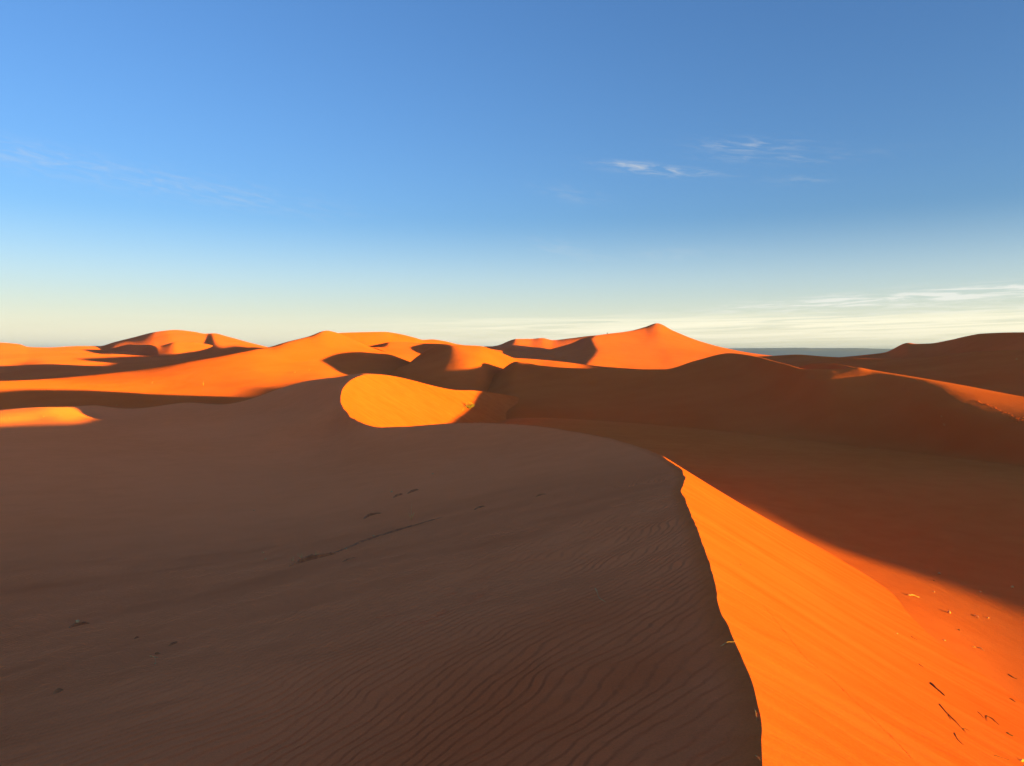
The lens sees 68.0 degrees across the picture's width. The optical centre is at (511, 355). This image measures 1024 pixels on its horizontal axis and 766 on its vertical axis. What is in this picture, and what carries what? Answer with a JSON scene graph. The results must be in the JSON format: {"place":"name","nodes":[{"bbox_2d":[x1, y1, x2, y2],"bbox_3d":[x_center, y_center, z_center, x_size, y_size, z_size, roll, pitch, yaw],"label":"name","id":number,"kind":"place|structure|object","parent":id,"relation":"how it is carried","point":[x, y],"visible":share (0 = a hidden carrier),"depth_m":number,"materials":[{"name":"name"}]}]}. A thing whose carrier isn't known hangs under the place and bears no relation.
{"place":"outdoors","nodes":[
{"label":"outdoors","id":0,"kind":"place"},
{"bbox_2d":[0,330,266,380],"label":"dune","id":1,"kind":"structure","parent":0,"point":[19,362],"depth_m":411.59,"materials":[{"name":"orange sand"}]},
{"bbox_2d":[108,342,212,356],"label":"dune","id":2,"kind":"structure","parent":0,"point":[176,349],"depth_m":433.64,"materials":[{"name":"orange sand"}]},
{"bbox_2d":[0,331,409,409],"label":"dune","id":3,"kind":"structure","parent":0,"point":[239,377],"depth_m":155.37,"materials":[{"name":"orange sand"}]},
{"bbox_2d":[339,332,458,351],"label":"dune","id":4,"kind":"structure","parent":0,"point":[372,339],"depth_m":287.98,"materials":[{"name":"orange sand"}]},
{"bbox_2d":[372,342,502,361],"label":"dune","id":5,"kind":"structure","parent":0,"point":[409,351],"depth_m":257.55,"materials":[{"name":"orange sand"}]},
{"bbox_2d":[389,345,520,391],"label":"dune","id":6,"kind":"structure","parent":0,"point":[464,367],"depth_m":144.73,"materials":[{"name":"orange sand"}]},
{"bbox_2d":[0,374,1023,765],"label":"dune","id":7,"kind":"structure","parent":0,"point":[120,528],"depth_m":8.47,"materials":[{"name":"orange sand"}]},
{"bbox_2d":[53,688,62,693],"bbox_3d":[-4.236,3.138,7.109,0.077,0.046,0.152,0,0,-12],"label":"sand ledge","id":8,"kind":"object","parent":7,"relation":"on","point":[57,690],"visible":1,"depth_m":7.07,"materials":[{"name":"brown sand"}]},
{"bbox_2d":[69,621,88,627],"bbox_3d":[-5.937,3.677,10.385,0.258,0.071,0.156,0,0,-40],"label":"sand ledge","id":9,"kind":"object","parent":7,"relation":"on","point":[77,624],"visible":1,"depth_m":10.36,"materials":[{"name":"brown sand"}]},
{"bbox_2d":[290,552,334,565],"bbox_3d":[-3.639,3.642,13.596,0.935,0.148,0.316,0,0,-44],"label":"sand ledge","id":10,"kind":"object","parent":7,"relation":"on","point":[308,558],"visible":0.99,"depth_m":13.55,"materials":[{"name":"brown sand"}]},
{"bbox_2d":[363,513,379,518],"bbox_3d":[-3.842,4.293,20.274,0.325,0.096,0.801,0,0,26],"label":"sand ledge","id":11,"kind":"object","parent":7,"relation":"on","point":[367,515],"visible":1,"depth_m":20.37,"materials":[{"name":"brown sand"}]},
{"bbox_2d":[333,517,441,552],"bbox_3d":[-2.669,3.697,15.552,0.501,0.152,4.058,0,0,29],"label":"sand ledge","id":12,"kind":"object","parent":7,"relation":"on","point":[361,541],"visible":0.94,"depth_m":15.64,"materials":[{"name":"brown sand"}]},
{"bbox_2d":[939,704,968,730],"bbox_3d":[3.811,3.148,6.578,0.154,0.091,0.555,0,0,0],"label":"twig","id":13,"kind":"object","parent":7,"relation":"on","point":[952,718],"visible":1,"depth_m":6.54,"materials":[{"name":"brown wood"}]},
{"bbox_2d":[0,0,1023,348],"label":"sky","id":14,"kind":"structure","parent":0,"point":[267,173],"materials":[{"name":"blue"}]},
{"bbox_2d":[496,335,594,350],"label":"dune","id":15,"kind":"structure","parent":0,"point":[529,344],"depth_m":727.16,"materials":[{"name":"orange sand"}]},
{"bbox_2d":[515,358,629,368],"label":"dune","id":16,"kind":"structure","parent":0,"point":[553,363],"depth_m":278.02,"materials":[{"name":"orange sand"}]},
{"bbox_2d":[483,323,770,368],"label":"dune","id":17,"kind":"structure","parent":0,"point":[656,346],"depth_m":519.81,"materials":[{"name":"orange sand"}]},
{"bbox_2d":[487,353,1023,466],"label":"dune","id":18,"kind":"structure","parent":0,"point":[755,395],"depth_m":72.87,"materials":[{"name":"orange sand"}]},
{"bbox_2d":[976,400,1023,423],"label":"footprints","id":19,"kind":"object","parent":18,"relation":"on","point":[978,401],"visible":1,"depth_m":51.19,"materials":[{"name":"orange sand"}]},
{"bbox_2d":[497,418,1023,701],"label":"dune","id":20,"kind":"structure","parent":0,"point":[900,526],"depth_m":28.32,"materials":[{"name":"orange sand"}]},
{"bbox_2d":[727,348,891,356],"bbox_3d":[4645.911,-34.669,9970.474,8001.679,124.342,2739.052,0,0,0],"label":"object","id":21,"kind":"structure","parent":0,"point":[836,352],"depth_m":9289.25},
{"bbox_2d":[798,363,854,368],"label":"dune","id":22,"kind":"structure","parent":0,"point":[824,366],"depth_m":95.56,"materials":[{"name":"brown sand"}]},
{"bbox_2d":[758,350,1023,396],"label":"dune","id":23,"kind":"structure","parent":0,"point":[1002,371],"depth_m":136.60,"materials":[{"name":"orange sand"}]},
{"bbox_2d":[845,332,1023,358],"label":"dune","id":24,"kind":"structure","parent":0,"point":[993,341],"depth_m":242.96,"materials":[{"name":"brown sand"}]}
]}

